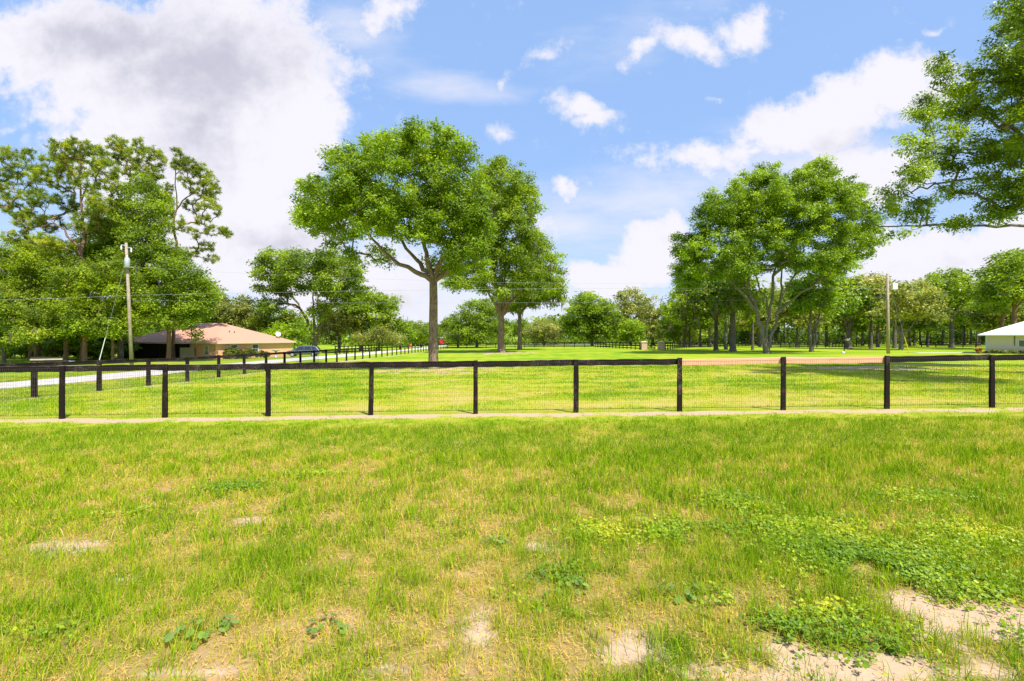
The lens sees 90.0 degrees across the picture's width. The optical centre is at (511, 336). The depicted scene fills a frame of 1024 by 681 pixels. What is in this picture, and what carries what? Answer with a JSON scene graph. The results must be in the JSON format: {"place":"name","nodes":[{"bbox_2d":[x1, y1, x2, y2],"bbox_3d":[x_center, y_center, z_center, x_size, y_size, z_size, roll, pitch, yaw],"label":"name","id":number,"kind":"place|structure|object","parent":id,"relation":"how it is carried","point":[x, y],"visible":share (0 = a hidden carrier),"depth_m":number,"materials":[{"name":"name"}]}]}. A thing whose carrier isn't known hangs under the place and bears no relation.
{"place":"outdoors","nodes":[
{"label":"outdoors","id":0,"kind":"place"},
{"bbox_2d":[0,345,445,388],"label":"driveway","id":1,"kind":"structure","parent":0,"point":[45,381],"depth_m":30.70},
{"bbox_2d":[0,337,1023,680],"bbox_3d":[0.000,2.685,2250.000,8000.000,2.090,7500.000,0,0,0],"label":"ground","id":2,"kind":"structure","parent":0,"point":[692,351],"depth_m":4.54,"materials":[{"name":"plant"}]},
{"bbox_2d":[0,342,46,357],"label":"shrub","id":3,"kind":"object","parent":2,"relation":"on","point":[9,353],"visible":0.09,"depth_m":72.33,"materials":[{"name":"green plant"}]},
{"bbox_2d":[0,145,47,359],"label":"pine tree","id":4,"kind":"object","parent":2,"relation":"on","point":[9,175],"visible":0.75,"depth_m":67.72,"materials":[{"name":"green plant"}]},
{"bbox_2d":[0,282,51,362],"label":"oak tree","id":5,"kind":"object","parent":2,"relation":"on","point":[15,329],"visible":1,"depth_m":55.47,"materials":[{"name":"green plant"}]},
{"bbox_2d":[0,240,78,356],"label":"oak tree","id":6,"kind":"object","parent":2,"relation":"on","point":[18,267],"visible":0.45,"depth_m":61.05,"materials":[{"name":"green plant"}]},
{"bbox_2d":[1,339,78,357],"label":"shrub","id":7,"kind":"object","parent":2,"relation":"on","point":[48,349],"visible":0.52,"depth_m":67.77,"materials":[{"name":"green plant"}]},
{"bbox_2d":[30,356,74,365],"bbox_3d":[-44.311,2.461,50.000,4.102,0.955,1.840,0,0,0],"label":"flatbed trailer","id":8,"kind":"object","parent":2,"relation":"on","point":[46,359],"visible":0.57,"depth_m":49.31,"materials":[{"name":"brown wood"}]},
{"bbox_2d":[0,133,129,360],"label":"pine tree","id":9,"kind":"object","parent":2,"relation":"on","point":[62,160],"visible":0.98,"depth_m":62.08,"materials":[{"name":"green plant"}]},
{"bbox_2d":[5,202,134,358],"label":"oak tree","id":10,"kind":"object","parent":2,"relation":"on","point":[90,247],"visible":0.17,"depth_m":65.59,"materials":[{"name":"green plant"}]},
{"bbox_2d":[48,334,99,352],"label":"shrub","id":11,"kind":"object","parent":2,"relation":"on","point":[70,344],"visible":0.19,"depth_m":67.74,"materials":[{"name":"green plant"}]},
{"bbox_2d":[41,307,127,360],"bbox_3d":[-48.503,-0.042,58.858,10.847,6.474,7.683,0,0,23],"label":"oak tree","id":12,"kind":"object","parent":2,"relation":"on","point":[85,335],"visible":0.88,"depth_m":57.18,"materials":[{"name":"green plant"}]},
{"bbox_2d":[31,255,142,359],"bbox_3d":[-49.951,-3.503,60.789,15.001,13.364,10.163,0,0,44],"label":"oak tree","id":13,"kind":"object","parent":2,"relation":"on","point":[84,283],"visible":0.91,"depth_m":57.60,"materials":[{"name":"green plant"}]},
{"bbox_2d":[69,340,142,359],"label":"shrub","id":14,"kind":"object","parent":2,"relation":"on","point":[94,349],"visible":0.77,"depth_m":67.65,"materials":[{"name":"green plant"}]},
{"bbox_2d":[98,334,128,351],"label":"shrub","id":15,"kind":"object","parent":2,"relation":"on","point":[115,341],"visible":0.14,"depth_m":72.62,"materials":[{"name":"green plant"}]},
{"bbox_2d":[99,243,133,364],"bbox_3d":[-40.071,-3.169,51.831,3.384,12.654,0.689,0,0,0],"label":"utility pole","id":16,"kind":"object","parent":2,"relation":"on","point":[126,262],"visible":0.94,"depth_m":51.88,"materials":[{"name":"brown wood"}]},
{"bbox_2d":[138,297,859,302],"bbox_3d":[4.721,-4.369,59.000,88.446,1.503,0.011,0,0,-9],"label":"power line","id":17,"kind":"object","parent":16,"relation":"attached to","point":[561,302],"visible":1,"depth_m":59.17,"materials":[{"name":"metal"}]},
{"bbox_2d":[164,288,838,294],"bbox_3d":[4.721,-5.132,58.999,88.446,1.966,0.021,0,0,-9],"label":"power line","id":18,"kind":"object","parent":16,"relation":"attached to","point":[481,289],"visible":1,"depth_m":57.58,"materials":[{"name":"metal"}]},
{"bbox_2d":[141,267,885,283],"bbox_3d":[4.652,-6.857,59.000,88.582,1.478,0.013,0,0,-9],"label":"power line","id":19,"kind":"object","parent":16,"relation":"attached to","point":[514,282],"visible":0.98,"depth_m":60.09,"materials":[{"name":"metal"}]},
{"bbox_2d":[97,306,153,359],"bbox_3d":[-46.374,-0.189,60.245,6.258,6.674,8.002,0,0,-44],"label":"oak tree","id":20,"kind":"object","parent":2,"relation":"on","point":[135,328],"visible":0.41,"depth_m":59.38,"materials":[{"name":"green plant"}]},
{"bbox_2d":[103,134,168,358],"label":"pine tree","id":21,"kind":"object","parent":2,"relation":"on","point":[137,162],"visible":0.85,"depth_m":71.33,"materials":[{"name":"green plant"}]},
{"bbox_2d":[85,169,187,359],"bbox_3d":[-47.791,-9.419,66.115,16.015,25.340,11.018,0,0,31],"label":"oak tree","id":22,"kind":"object","parent":2,"relation":"on","point":[153,203],"visible":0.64,"depth_m":63.10,"materials":[{"name":"green plant"}]},
{"bbox_2d":[139,317,165,332],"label":"oak tree","id":23,"kind":"object","parent":2,"relation":"on","point":[155,328],"visible":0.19,"depth_m":124.48,"materials":[{"name":"green plant"}]},
{"bbox_2d":[123,244,227,357],"bbox_3d":[-41.275,-4.098,63.304,11.081,14.617,14.068,0,0,-30],"label":"oak tree","id":24,"kind":"object","parent":2,"relation":"on","point":[184,306],"visible":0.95,"depth_m":60.17,"materials":[{"name":"green plant"}]},
{"bbox_2d":[162,614,228,647],"bbox_3d":[-1.958,1.794,3.154,0.406,0.122,0.317,0,0,0],"label":"weed plant","id":25,"kind":"object","parent":2,"relation":"on","point":[200,634],"visible":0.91,"depth_m":3.09,"materials":[{"name":"green plant"}]},
{"bbox_2d":[160,146,233,357],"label":"pine tree","id":26,"kind":"object","parent":2,"relation":"on","point":[208,193],"visible":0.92,"depth_m":71.59,"materials":[{"name":"green plant"}]},
{"bbox_2d":[175,307,221,327],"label":"oak tree","id":27,"kind":"object","parent":2,"relation":"on","point":[211,320],"visible":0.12,"depth_m":110.55,"materials":[{"name":"green plant"}]},
{"bbox_2d":[123,323,295,358],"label":"peach house","id":28,"kind":"structure","parent":2,"relation":"on","point":[219,338],"depth_m":74.45,"materials":[{"name":"paint"}]},
{"bbox_2d":[0,344,446,399],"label":"driveway fence","id":29,"kind":"object","parent":2,"relation":"on","point":[99,382],"visible":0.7,"depth_m":23.74,"materials":[{"name":"black paint"}]},
{"bbox_2d":[219,614,239,632],"bbox_3d":[-1.772,1.796,3.207,0.106,0.111,0.075,0,0,-38],"label":"weed plant","id":30,"kind":"object","parent":2,"relation":"on","point":[232,621],"visible":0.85,"depth_m":3.21,"materials":[{"name":"green plant"}]},
{"bbox_2d":[222,347,240,358],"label":"shrub","id":31,"kind":"object","parent":2,"relation":"on","point":[230,351],"visible":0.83,"depth_m":70.79,"materials":[{"name":"green plant"}]},
{"bbox_2d":[204,294,277,332],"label":"oak tree","id":32,"kind":"object","parent":2,"relation":"on","point":[236,311],"visible":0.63,"depth_m":107.88,"materials":[{"name":"green plant"}]},
{"bbox_2d":[242,304,302,338],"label":"oak tree","id":33,"kind":"object","parent":2,"relation":"on","point":[285,317],"visible":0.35,"depth_m":108.93,"materials":[{"name":"green plant"}]},
{"bbox_2d":[256,319,316,348],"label":"bush","id":34,"kind":"object","parent":2,"relation":"on","point":[299,329],"visible":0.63,"depth_m":95.02,"materials":[{"name":"green plant"}]},
{"bbox_2d":[274,308,307,326],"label":"oak tree","id":35,"kind":"object","parent":2,"relation":"on","point":[290,311],"visible":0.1,"depth_m":142.59,"materials":[{"name":"green plant"}]},
{"bbox_2d":[286,346,321,356],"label":"parked car","id":36,"kind":"object","parent":2,"relation":"on","point":[305,348],"visible":0.62,"depth_m":72.76,"materials":[{"name":"grey paint"}]},
{"bbox_2d":[245,245,368,345],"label":"oak tree","id":37,"kind":"object","parent":2,"relation":"on","point":[280,280],"visible":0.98,"depth_m":99.38,"materials":[{"name":"green plant"}]},
{"bbox_2d":[306,611,350,634],"bbox_3d":[-1.150,1.787,3.166,0.295,0.116,0.212,0,0,40],"label":"weed plant","id":38,"kind":"object","parent":2,"relation":"on","point":[340,625],"visible":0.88,"depth_m":3.15,"materials":[{"name":"green plant"}]},
{"bbox_2d":[310,309,366,351],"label":"oak tree","id":39,"kind":"object","parent":2,"relation":"on","point":[333,325],"visible":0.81,"depth_m":109.25,"materials":[{"name":"green plant"}]},
{"bbox_2d":[335,345,381,353],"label":"board fence","id":40,"kind":"object","parent":2,"relation":"on","point":[352,351],"visible":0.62,"depth_m":96.07,"materials":[{"name":"wood"}]},
{"bbox_2d":[336,284,412,349],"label":"oak tree","id":41,"kind":"object","parent":2,"relation":"on","point":[382,306],"visible":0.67,"depth_m":113.87,"materials":[{"name":"green plant"}]},
{"bbox_2d":[349,323,407,350],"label":"tree","id":42,"kind":"object","parent":2,"relation":"on","point":[379,335],"visible":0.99,"depth_m":106.06,"materials":[{"name":"green plant"}]},
{"bbox_2d":[287,114,501,368],"bbox_3d":[-8.290,-6.602,34.884,15.587,17.964,11.829,0,0,0],"label":"oak tree","id":43,"kind":"object","parent":2,"relation":"on","point":[351,188],"visible":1,"depth_m":31.98,"materials":[{"name":"green plant"}]},
{"bbox_2d":[388,324,417,349],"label":"tree","id":44,"kind":"object","parent":2,"relation":"on","point":[411,337],"visible":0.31,"depth_m":120.09,"materials":[{"name":"green plant"}]},
{"bbox_2d":[405,320,438,346],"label":"oak tree","id":45,"kind":"object","parent":2,"relation":"on","point":[422,336],"visible":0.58,"depth_m":147.53,"materials":[{"name":"green plant"}]},
{"bbox_2d":[438,316,453,334],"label":"oak tree","id":46,"kind":"object","parent":2,"relation":"on","point":[444,324],"visible":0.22,"depth_m":199.34,"materials":[{"name":"green plant"}]},
{"bbox_2d":[439,297,511,346],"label":"oak tree","id":47,"kind":"object","parent":2,"relation":"on","point":[484,315],"visible":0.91,"depth_m":135.59,"materials":[{"name":"green plant"}]},
{"bbox_2d":[481,534,508,547],"bbox_3d":[-0.155,1.779,4.462,0.226,0.108,0.223,0,0,-43],"label":"weed plant","id":48,"kind":"object","parent":2,"relation":"on","point":[502,542],"visible":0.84,"depth_m":4.45,"materials":[{"name":"green plant"}]},
{"bbox_2d":[438,154,555,352],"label":"oak tree","id":49,"kind":"object","parent":2,"relation":"on","point":[509,207],"visible":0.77,"depth_m":78.65,"materials":[{"name":"green plant"}]},
{"bbox_2d":[0,439,1020,680],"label":"soil crumbs","id":50,"kind":"object","parent":2,"relation":"on","point":[792,650],"visible":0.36,"depth_m":3.22,"materials":[{"name":"soil"}]},
{"bbox_2d":[0,466,1023,680],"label":"ground cover","id":51,"kind":"object","parent":2,"relation":"on","point":[909,567],"visible":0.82,"depth_m":4.01,"materials":[{"name":"green plant"}]},
{"bbox_2d":[0,354,1023,418],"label":"paddock fence","id":52,"kind":"object","parent":2,"relation":"on","point":[62,370],"visible":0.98,"depth_m":12.14,"materials":[{"name":"black paint"}]},
{"bbox_2d":[41,302,989,346],"bbox_3d":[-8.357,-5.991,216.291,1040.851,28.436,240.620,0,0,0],"label":"woodland","id":53,"kind":"object","parent":2,"relation":"on","point":[834,335],"visible":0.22,"depth_m":188.83,"materials":[{"name":"plant"}]},
{"bbox_2d":[511,318,528,333],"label":"oak tree","id":54,"kind":"object","parent":2,"relation":"on","point":[515,327],"visible":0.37,"depth_m":226.19,"materials":[{"name":"green plant"}]},
{"bbox_2d":[491,234,571,349],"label":"oak tree","id":55,"kind":"object","parent":2,"relation":"on","point":[523,302],"visible":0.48,"depth_m":97.98,"materials":[{"name":"green plant"}]},
{"bbox_2d":[447,342,639,349],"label":"board fence","id":56,"kind":"object","parent":2,"relation":"on","point":[584,344],"visible":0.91,"depth_m":129.91,"materials":[{"name":"wood"}]},
{"bbox_2d":[522,318,567,345],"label":"oak tree","id":57,"kind":"object","parent":2,"relation":"on","point":[546,330],"visible":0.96,"depth_m":156.84,"materials":[{"name":"green plant"}]},
{"bbox_2d":[516,567,594,594],"bbox_3d":[0.318,1.765,3.729,0.504,0.125,0.445,0,0,36],"label":"weed plant","id":58,"kind":"object","parent":2,"relation":"on","point":[577,591],"visible":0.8,"depth_m":3.69,"materials":[{"name":"green plant"}]},
{"bbox_2d":[557,290,628,345],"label":"oak tree","id":59,"kind":"object","parent":2,"relation":"on","point":[587,317],"visible":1,"depth_m":142.18,"materials":[{"name":"green plant"}]},
{"bbox_2d":[610,286,652,344],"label":"oak tree","id":60,"kind":"object","parent":2,"relation":"on","point":[625,304],"visible":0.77,"depth_m":169.61,"materials":[{"name":"green plant"}]},
{"bbox_2d":[615,318,649,344],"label":"tree","id":61,"kind":"object","parent":2,"relation":"on","point":[633,330],"visible":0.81,"depth_m":147.57,"materials":[{"name":"green plant"}]},
{"bbox_2d":[631,294,667,342],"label":"oak tree","id":62,"kind":"object","parent":2,"relation":"on","point":[648,311],"visible":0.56,"depth_m":162.14,"materials":[{"name":"green plant"}]},
{"bbox_2d":[657,341,665,349],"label":"gate pillar","id":63,"kind":"structure","parent":2,"relation":"on","point":[660,345],"depth_m":92.50,"materials":[{"name":"stone"}]},
{"bbox_2d":[656,291,695,345],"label":"oak tree","id":64,"kind":"object","parent":2,"relation":"on","point":[666,312],"visible":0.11,"depth_m":141.01,"materials":[{"name":"green plant"}]},
{"bbox_2d":[653,308,707,345],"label":"oak tree","id":65,"kind":"object","parent":2,"relation":"on","point":[675,334],"visible":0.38,"depth_m":151.77,"materials":[{"name":"green plant"}]},
{"bbox_2d":[655,582,707,603],"bbox_3d":[1.181,1.760,3.546,0.372,0.115,0.260,0,0,0],"label":"weed plant","id":66,"kind":"object","parent":2,"relation":"on","point":[678,596],"visible":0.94,"depth_m":3.52,"materials":[{"name":"green plant"}]},
{"bbox_2d":[678,313,719,345],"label":"oak tree","id":67,"kind":"object","parent":2,"relation":"on","point":[694,328],"visible":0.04,"depth_m":138.51,"materials":[{"name":"green plant"}]},
{"bbox_2d":[665,280,739,350],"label":"oak tree","id":68,"kind":"object","parent":2,"relation":"on","point":[688,307],"visible":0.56,"depth_m":85.45,"materials":[{"name":"green plant"}]},
{"bbox_2d":[690,306,729,346],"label":"oak tree","id":69,"kind":"object","parent":2,"relation":"on","point":[709,323],"visible":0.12,"depth_m":130.41,"materials":[{"name":"green plant"}]},
{"bbox_2d":[665,341,755,349],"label":"board fence","id":70,"kind":"object","parent":2,"relation":"on","point":[694,344],"visible":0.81,"depth_m":122.76,"materials":[{"name":"wood"}]},
{"bbox_2d":[710,308,744,348],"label":"oak tree","id":71,"kind":"object","parent":2,"relation":"on","point":[725,328],"visible":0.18,"depth_m":97.77,"materials":[{"name":"green plant"}]},
{"bbox_2d":[702,276,770,350],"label":"oak tree","id":72,"kind":"object","parent":2,"relation":"on","point":[737,298],"visible":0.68,"depth_m":79.86,"materials":[{"name":"green plant"}]},
{"bbox_2d":[738,296,775,349],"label":"oak tree","id":73,"kind":"object","parent":2,"relation":"on","point":[751,319],"visible":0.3,"depth_m":91.74,"materials":[{"name":"green plant"}]},
{"bbox_2d":[735,300,779,345],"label":"oak tree","id":74,"kind":"object","parent":2,"relation":"on","point":[757,341],"visible":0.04,"depth_m":149.84,"materials":[{"name":"green plant"}]},
{"bbox_2d":[736,287,783,346],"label":"oak tree","id":75,"kind":"object","parent":2,"relation":"on","point":[763,319],"visible":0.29,"depth_m":126.50,"materials":[{"name":"green plant"}]},
{"bbox_2d":[768,276,782,340],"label":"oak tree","id":76,"kind":"object","parent":2,"relation":"on","point":[775,293],"visible":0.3,"depth_m":161.79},
{"bbox_2d":[666,153,890,353],"bbox_3d":[34.270,-10.685,66.041,30.403,27.295,19.405,0,0,0],"label":"oak tree","id":77,"kind":"object","parent":2,"relation":"on","point":[776,200],"visible":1,"depth_m":60.89,"materials":[{"name":"green plant"}]},
{"bbox_2d":[764,287,794,343],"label":"oak tree","id":78,"kind":"object","parent":2,"relation":"on","point":[777,305],"visible":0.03,"depth_m":172.27,"materials":[{"name":"green plant"}]},
{"bbox_2d":[773,288,826,347],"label":"oak tree","id":79,"kind":"object","parent":2,"relation":"on","point":[786,314],"visible":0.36,"depth_m":122.08,"materials":[{"name":"green plant"}]},
{"bbox_2d":[787,314,834,332],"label":"oak tree","id":80,"kind":"object","parent":2,"relation":"on","point":[827,323],"visible":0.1,"depth_m":130.73,"materials":[{"name":"green plant"}]},
{"bbox_2d":[771,341,863,347],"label":"board fence","id":81,"kind":"object","parent":2,"relation":"on","point":[825,344],"visible":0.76,"depth_m":122.92,"materials":[{"name":"wood"}]},
{"bbox_2d":[772,265,864,351],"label":"oak tree","id":82,"kind":"object","parent":2,"relation":"on","point":[804,302],"visible":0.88,"depth_m":75.54,"materials":[{"name":"green plant"}]},
{"bbox_2d":[813,287,848,345],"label":"oak tree","id":83,"kind":"object","parent":2,"relation":"on","point":[826,331],"visible":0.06,"depth_m":139.71,"materials":[{"name":"green plant"}]},
{"bbox_2d":[817,275,883,348],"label":"oak tree","id":84,"kind":"object","parent":2,"relation":"on","point":[862,292],"visible":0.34,"depth_m":100.35,"materials":[{"name":"green plant"}]},
{"bbox_2d":[831,314,869,346],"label":"oak tree","id":85,"kind":"object","parent":2,"relation":"on","point":[855,328],"visible":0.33,"depth_m":136.37,"materials":[{"name":"green plant"}]},
{"bbox_2d":[853,323,885,346],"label":"oak tree","id":86,"kind":"object","parent":2,"relation":"on","point":[880,329],"visible":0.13,"depth_m":136.85,"materials":[{"name":"green plant"}]},
{"bbox_2d":[847,314,899,346],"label":"oak tree","id":87,"kind":"object","parent":2,"relation":"on","point":[876,322],"visible":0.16,"depth_m":128.88,"materials":[{"name":"green plant"}]},
{"bbox_2d":[847,271,900,348],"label":"oak tree","id":88,"kind":"object","parent":2,"relation":"on","point":[879,280],"visible":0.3,"depth_m":102.25,"materials":[{"name":"green plant"}]},
{"bbox_2d":[883,307,903,347],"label":"oak tree","id":89,"kind":"object","parent":2,"relation":"on","point":[894,339],"depth_m":109.77,"materials":[{"name":"brown plant"}]},
{"bbox_2d":[886,273,908,353],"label":"utility pole","id":90,"kind":"object","parent":2,"relation":"on","point":[893,286],"visible":0.94,"depth_m":65.88,"materials":[{"name":"brown wood"}]},
{"bbox_2d":[885,303,928,345],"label":"oak tree","id":91,"kind":"object","parent":2,"relation":"on","point":[909,332],"visible":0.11,"depth_m":146.74,"materials":[{"name":"green plant"}]},
{"bbox_2d":[865,276,955,349],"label":"oak tree","id":92,"kind":"object","parent":2,"relation":"on","point":[915,307],"visible":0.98,"depth_m":89.03,"materials":[{"name":"green plant"}]},
{"bbox_2d":[905,314,947,346],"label":"oak tree","id":93,"kind":"object","parent":2,"relation":"on","point":[927,328],"visible":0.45,"depth_m":135.34,"materials":[{"name":"green plant"}]},
{"bbox_2d":[865,0,1023,240],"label":"oak tree","id":94,"kind":"object","parent":2,"relation":"on","point":[1008,80],"visible":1,"depth_m":22.94,"materials":[{"name":"green plant"}]},
{"bbox_2d":[911,266,981,347],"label":"oak tree","id":95,"kind":"object","parent":2,"relation":"on","point":[958,283],"visible":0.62,"depth_m":118.50,"materials":[{"name":"green plant"}]},
{"bbox_2d":[921,342,984,347],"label":"board fence","id":96,"kind":"object","parent":2,"relation":"on","point":[962,344],"visible":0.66,"depth_m":124.36,"materials":[{"name":"wood"}]},
{"bbox_2d":[939,305,969,343],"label":"oak tree","id":97,"kind":"object","parent":2,"relation":"on","point":[943,336],"visible":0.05,"depth_m":161.48,"materials":[{"name":"green plant"}]},
{"bbox_2d":[946,313,975,343],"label":"oak tree","id":98,"kind":"object","parent":2,"relation":"on","point":[963,329],"visible":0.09,"depth_m":161.92,"materials":[{"name":"green plant"}]},
{"bbox_2d":[946,304,988,345],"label":"oak tree","id":99,"kind":"object","parent":2,"relation":"on","point":[958,315],"visible":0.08,"depth_m":148.13,"materials":[{"name":"green plant"}]},
{"bbox_2d":[959,307,1010,330],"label":"oak tree","id":100,"kind":"object","parent":2,"relation":"on","point":[990,317],"visible":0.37,"depth_m":132.88,"materials":[{"name":"green plant"}]},
{"bbox_2d":[960,310,1011,333],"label":"oak tree","id":101,"kind":"object","parent":2,"relation":"on","point":[1006,323],"visible":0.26,"depth_m":133.21,"materials":[{"name":"green plant"}]},
{"bbox_2d":[962,299,1023,327],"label":"oak tree","id":102,"kind":"object","parent":2,"relation":"on","point":[1004,310],"visible":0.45,"depth_m":106.17,"materials":[{"name":"green plant"}]},
{"bbox_2d":[965,247,1023,324],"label":"oak tree","id":103,"kind":"object","parent":2,"relation":"on","point":[1000,280],"visible":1,"depth_m":93.19,"materials":[{"name":"green plant"}]},
{"bbox_2d":[977,321,1023,351],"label":"white building","id":104,"kind":"structure","parent":2,"relation":"on","point":[1010,337],"depth_m":66.89,"materials":[{"name":"beige"}]},
{"bbox_2d":[982,349,1023,353],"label":"clipped hedge","id":105,"kind":"object","parent":2,"relation":"on","point":[996,351],"visible":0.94,"depth_m":66.14,"materials":[{"name":"green plant"}]},
{"bbox_2d":[1004,303,1023,323],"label":"oak tree","id":106,"kind":"object","parent":2,"relation":"on","point":[1020,318],"visible":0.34,"depth_m":128.86,"materials":[{"name":"green plant"}]},
{"bbox_2d":[0,0,1023,336],"label":"sky","id":107,"kind":"structure","parent":0,"point":[622,112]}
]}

